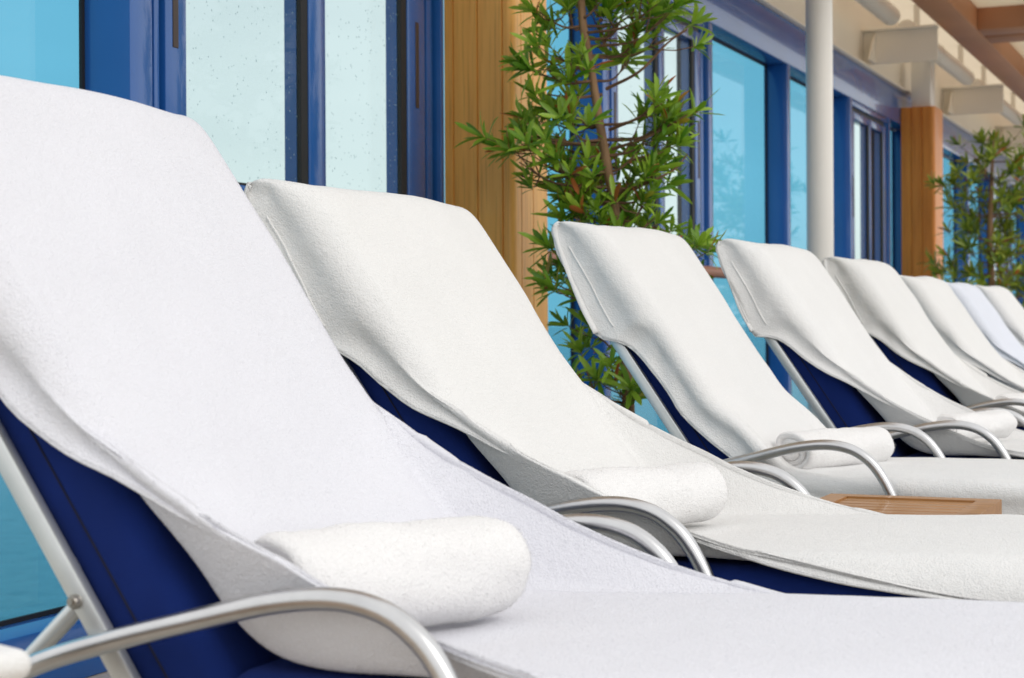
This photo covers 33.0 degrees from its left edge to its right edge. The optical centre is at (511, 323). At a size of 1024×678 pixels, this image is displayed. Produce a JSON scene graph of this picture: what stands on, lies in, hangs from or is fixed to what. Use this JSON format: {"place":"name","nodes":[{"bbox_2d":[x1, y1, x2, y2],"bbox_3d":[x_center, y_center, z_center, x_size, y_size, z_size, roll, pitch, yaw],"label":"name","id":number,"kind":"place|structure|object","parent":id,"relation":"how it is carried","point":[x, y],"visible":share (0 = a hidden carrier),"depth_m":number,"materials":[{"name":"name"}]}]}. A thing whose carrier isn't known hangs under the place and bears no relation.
{"place":"outdoors","nodes":[
{"label":"outdoors","id":0,"kind":"place"},
{"bbox_2d":[0,645,30,677],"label":"rolled towel","id":1,"kind":"object","parent":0,"point":[15,662],"visible":1,"depth_m":1.52,"materials":[{"name":"white fabric"}]},
{"bbox_2d":[0,326,807,620],"bbox_3d":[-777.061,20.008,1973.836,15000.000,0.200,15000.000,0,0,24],"label":"sea","id":2,"kind":"structure","parent":0,"point":[29,582],"depth_m":119.08,"materials":[{"name":"teal liquid"}]},
{"bbox_2d":[0,0,1015,325],"label":"sky","id":3,"kind":"structure","parent":0,"point":[39,39],"materials":[{"name":"blue"}]},
{"bbox_3d":[2.497,0.362,6.908,1.766,0.934,0.740,0,0,24],"label":"sun lounger","id":4,"kind":"object","parent":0,"visible":0},
{"bbox_2d":[899,275,1023,391],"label":"towel cover","id":5,"kind":"object","parent":4,"relation":"on","point":[953,323],"visible":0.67,"depth_m":6.94,"materials":[{"name":"white fabric"}]},
{"bbox_3d":[2.973,0.360,8.141,1.765,0.934,0.740,0,0,24],"label":"sun lounger","id":6,"kind":"object","parent":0,"visible":0},
{"bbox_2d":[946,282,1023,369],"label":"towel cover","id":7,"kind":"object","parent":6,"relation":"on","point":[991,325],"visible":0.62,"depth_m":8.18,"materials":[{"name":"white fabric"}]},
{"bbox_3d":[3.349,0.358,8.904,1.765,0.934,0.740,0,0,24],"label":"sun lounger","id":8,"kind":"object","parent":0,"visible":0},
{"bbox_2d":[974,285,1023,347],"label":"towel cover","id":9,"kind":"object","parent":8,"relation":"on","point":[1006,304],"visible":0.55,"depth_m":8.92,"materials":[{"name":"white fabric"}]},
{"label":"deck base","id":10,"kind":"structure","parent":0,"visible":0},
{"bbox_2d":[87,671,110,677],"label":"deck","id":11,"kind":"structure","parent":10,"relation":"on","point":[106,674],"depth_m":4.16,"materials":[{"name":"brown wood"}]},
{"bbox_2d":[0,398,677,677],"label":"sun lounger","id":12,"kind":"object","parent":11,"relation":"on","point":[143,600],"visible":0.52,"depth_m":1.89,"materials":[{"name":"blue fabric"}]},
{"bbox_2d":[0,75,1023,677],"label":"towel cover","id":13,"kind":"object","parent":12,"relation":"on","point":[170,355],"visible":0.91,"depth_m":2.07,"materials":[{"name":"white fabric"}]},
{"bbox_2d":[251,515,532,627],"bbox_3d":[-0.136,0.286,1.963,0.372,0.124,0.146,0,19,-45],"label":"rolled towel","id":14,"kind":"object","parent":13,"relation":"on","point":[434,572],"visible":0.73,"depth_m":1.94,"materials":[{"name":"white fabric"}]},
{"bbox_2d":[444,0,547,331],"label":"wooden post","id":15,"kind":"object","parent":11,"relation":"on","point":[479,38],"visible":0.39,"depth_m":5.89,"materials":[{"name":"brown wood"}]},
{"bbox_2d":[0,0,1023,677],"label":"window wall","id":16,"kind":"structure","parent":11,"relation":"on","point":[132,50],"depth_m":7.38,"materials":[{"name":"blue metal"}]},
{"bbox_2d":[0,0,84,626],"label":"fixed window","id":17,"kind":"structure","parent":16,"relation":"in","point":[81,2],"depth_m":4.32,"materials":[{"name":"blue metal"}]},
{"bbox_2d":[85,0,443,202],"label":"sliding window","id":18,"kind":"structure","parent":16,"relation":"in","point":[135,50],"depth_m":5.11,"materials":[{"name":"blue paint"}]},
{"bbox_2d":[570,8,573,366],"bbox_3d":[-0.044,-0.415,6.694,0.009,2.228,1.521,0,0,24],"label":"fixed window","id":19,"kind":"structure","parent":16,"relation":"in","point":[571,30],"depth_m":7.38,"materials":[{"name":"blue metal"}]},
{"bbox_2d":[548,250,725,279],"bbox_3d":[1.496,-0.233,9.763,0.119,0.106,7.700,0,0,24],"label":"handrail","id":20,"kind":"object","parent":16,"relation":"attached to","point":[714,271],"visible":0.02,"depth_m":8.44,"materials":[{"name":"brown wood"}]},
{"bbox_2d":[569,0,710,398],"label":"sliding window","id":21,"kind":"structure","parent":16,"relation":"in","point":[693,67],"depth_m":8.55,"materials":[{"name":"blue paint"}]},
{"bbox_2d":[712,38,767,364],"bbox_3d":[1.216,-0.421,9.591,0.009,2.228,1.507,0,0,24],"label":"fixed window","id":22,"kind":"structure","parent":16,"relation":"in","point":[713,39],"depth_m":10.27,"materials":[{"name":"blue metal"}]},
{"bbox_2d":[790,77,805,86],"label":"fixed window","id":23,"kind":"structure","parent":16,"relation":"in","point":[792,79],"depth_m":10.96,"materials":[{"name":"blue glass"}]},
{"bbox_2d":[833,97,889,264],"bbox_3d":[2.500,-0.427,12.386,0.156,2.228,1.388,0,0,24],"label":"sliding window","id":24,"kind":"structure","parent":16,"relation":"in","point":[874,127],"depth_m":12.34,"materials":[{"name":"blue paint"}]},
{"bbox_2d":[756,0,1023,167],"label":"roof canopy","id":25,"kind":"object","parent":16,"relation":"on","point":[988,35],"visible":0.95,"depth_m":12.46,"materials":[{"name":"beige paint"}]},
{"bbox_2d":[855,0,899,25],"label":"ceiling pipe","id":26,"kind":"object","parent":25,"relation":"attached to","point":[886,12],"visible":1,"depth_m":11.39,"materials":[{"name":"white paint"}]},
{"bbox_2d":[898,5,974,85],"bbox_3d":[3.360,-2.238,13.593,0.140,0.400,2.780,0,0,24],"label":"ceiling pipe","id":27,"kind":"object","parent":25,"relation":"attached to","point":[955,68],"visible":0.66,"depth_m":13.85,"materials":[{"name":"white paint"}]},
{"bbox_2d":[969,66,1022,124],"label":"ceiling pipe","id":28,"kind":"object","parent":25,"relation":"attached to","point":[1011,114],"visible":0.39,"depth_m":17.02,"materials":[{"name":"white paint"}]},
{"bbox_2d":[890,129,893,267],"bbox_3d":[2.895,-0.430,13.451,0.009,2.228,0.738,0,0,24],"label":"fixed window","id":29,"kind":"structure","parent":16,"relation":"in","point":[890,129],"depth_m":13.78,"materials":[{"name":"blue metal"}]},
{"bbox_2d":[891,130,901,274],"bbox_3d":[3.399,-0.432,14.453,0.156,2.228,1.480,0,0,24],"label":"sliding window","id":30,"kind":"structure","parent":16,"relation":"in","point":[897,133],"depth_m":13.79,"materials":[{"name":"blue paint"}]},
{"bbox_2d":[943,156,955,270],"bbox_3d":[3.950,-0.436,15.876,0.009,2.228,1.428,0,0,24],"label":"fixed window","id":31,"kind":"structure","parent":16,"relation":"in","point":[943,156],"depth_m":16.52,"materials":[{"name":"blue metal"}]},
{"bbox_2d":[969,170,979,278],"bbox_3d":[4.559,-0.439,17.275,0.009,2.228,1.478,0,0,24],"label":"fixed window","id":32,"kind":"structure","parent":16,"relation":"in","point":[969,170],"depth_m":17.94,"materials":[{"name":"blue metal"}]},
{"bbox_2d":[978,174,1011,292],"bbox_3d":[5.210,-0.441,18.616,0.156,2.228,1.500,0,0,24],"label":"sliding window","id":33,"kind":"structure","parent":16,"relation":"in","point":[984,183],"depth_m":17.95,"materials":[{"name":"blue paint"}]},
{"bbox_2d":[1017,218,1017,300],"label":"fixed window","id":34,"kind":"structure","parent":16,"relation":"in","point":[1017,218],"depth_m":20.69,"materials":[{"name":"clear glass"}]},
{"bbox_2d":[341,354,921,597],"bbox_3d":[0.545,0.355,2.845,1.766,0.970,0.740,0,0,24],"label":"sun lounger","id":35,"kind":"object","parent":11,"relation":"on","point":[459,445],"visible":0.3,"depth_m":2.63,"materials":[{"name":"blue fabric"}]},
{"bbox_2d":[244,178,1023,601],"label":"towel cover","id":36,"kind":"object","parent":35,"relation":"on","point":[424,306],"visible":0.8,"depth_m":2.88,"materials":[{"name":"white fabric"}]},
{"bbox_2d":[564,462,730,523],"bbox_3d":[0.221,0.292,2.914,0.376,0.108,0.124,0,19,-45],"label":"rolled towel","id":37,"kind":"object","parent":36,"relation":"on","point":[689,492],"visible":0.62,"depth_m":2.90,"materials":[{"name":"white fabric"}]},
{"bbox_2d":[610,341,945,495],"bbox_3d":[1.090,0.352,4.085,1.766,0.970,0.740,0,0,24],"label":"sun lounger","id":38,"kind":"object","parent":11,"relation":"on","point":[676,423],"visible":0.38,"depth_m":4.04,"materials":[{"name":"metal"}]},
{"bbox_2d":[551,221,1023,514],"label":"towel cover","id":39,"kind":"object","parent":38,"relation":"on","point":[654,301],"visible":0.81,"depth_m":4.09,"materials":[{"name":"white fabric"}]},
{"bbox_2d":[776,427,895,468],"bbox_3d":[0.775,0.298,4.136,0.391,0.097,0.111,0,20,-45],"label":"rolled towel","id":40,"kind":"object","parent":39,"relation":"on","point":[876,444],"visible":0.64,"depth_m":4.08,"materials":[{"name":"white fabric"}]},
{"bbox_2d":[805,0,833,420],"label":"white column","id":41,"kind":"structure","parent":11,"relation":"on","point":[819,131],"depth_m":8.44,"materials":[{"name":"paint"}]},
{"bbox_2d":[764,337,1023,459],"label":"sun lounger","id":42,"kind":"object","parent":11,"relation":"on","point":[833,402],"visible":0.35,"depth_m":4.78,"materials":[{"name":"fabric"}]},
{"bbox_2d":[716,239,1023,457],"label":"towel cover","id":43,"kind":"object","parent":42,"relation":"on","point":[793,299],"visible":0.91,"depth_m":4.84,"materials":[{"name":"white fabric"}]},
{"bbox_2d":[937,410,1016,438],"bbox_3d":[1.332,0.292,4.960,0.334,0.084,0.089,0,19,-45],"label":"rolled towel","id":44,"kind":"object","parent":43,"relation":"on","point":[1000,423],"visible":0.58,"depth_m":4.95,"materials":[{"name":"white fabric"}]},
{"bbox_2d":[820,493,1001,514],"bbox_3d":[0.768,0.602,3.475,0.360,0.468,0.460,0,0,24],"label":"side table","id":45,"kind":"object","parent":11,"relation":"on","point":[903,505],"visible":0.2,"depth_m":3.56,"materials":[{"name":"brown wood"}]},
{"bbox_2d":[901,61,943,280],"bbox_3d":[3.210,-0.627,13.521,0.258,2.900,0.360,0,0,24],"label":"wooden post","id":46,"kind":"object","parent":11,"relation":"on","point":[921,146],"visible":0.55,"depth_m":13.37,"materials":[{"name":"brown wood"}]},
{"bbox_2d":[869,335,1023,430],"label":"sun lounger","id":47,"kind":"object","parent":11,"relation":"on","point":[928,378],"visible":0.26,"depth_m":6.06,"materials":[{"name":"fabric"}]},
{"bbox_2d":[822,257,1023,425],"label":"towel cover","id":48,"kind":"object","parent":47,"relation":"on","point":[884,304],"visible":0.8,"depth_m":6.13,"materials":[{"name":"white fabric"}]},
{"bbox_2d":[995,393,1023,410],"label":"rolled towel","id":49,"kind":"object","parent":48,"relation":"on","point":[1013,395],"visible":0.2,"depth_m":6.15,"materials":[{"name":"white fabric"}]},
{"bbox_3d":[0.280,0.629,5.500,0.380,0.420,0.380,0,0,24],"label":"planter","id":50,"kind":"object","parent":11,"relation":"on","visible":0},
{"bbox_2d":[454,0,726,412],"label":"leafy bush","id":51,"kind":"object","parent":50,"relation":"in","point":[577,188],"visible":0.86,"depth_m":5.46,"materials":[{"name":"green plant"}]},
{"bbox_3d":[3.487,0.612,12.600,0.380,0.420,0.380,0,0,24],"label":"planter","id":52,"kind":"object","parent":11,"relation":"on","visible":0},
{"bbox_2d":[918,114,1023,306],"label":"leafy bush","id":53,"kind":"object","parent":52,"relation":"in","point":[969,224],"visible":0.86,"depth_m":12.58,"materials":[{"name":"green plant"}]}
]}

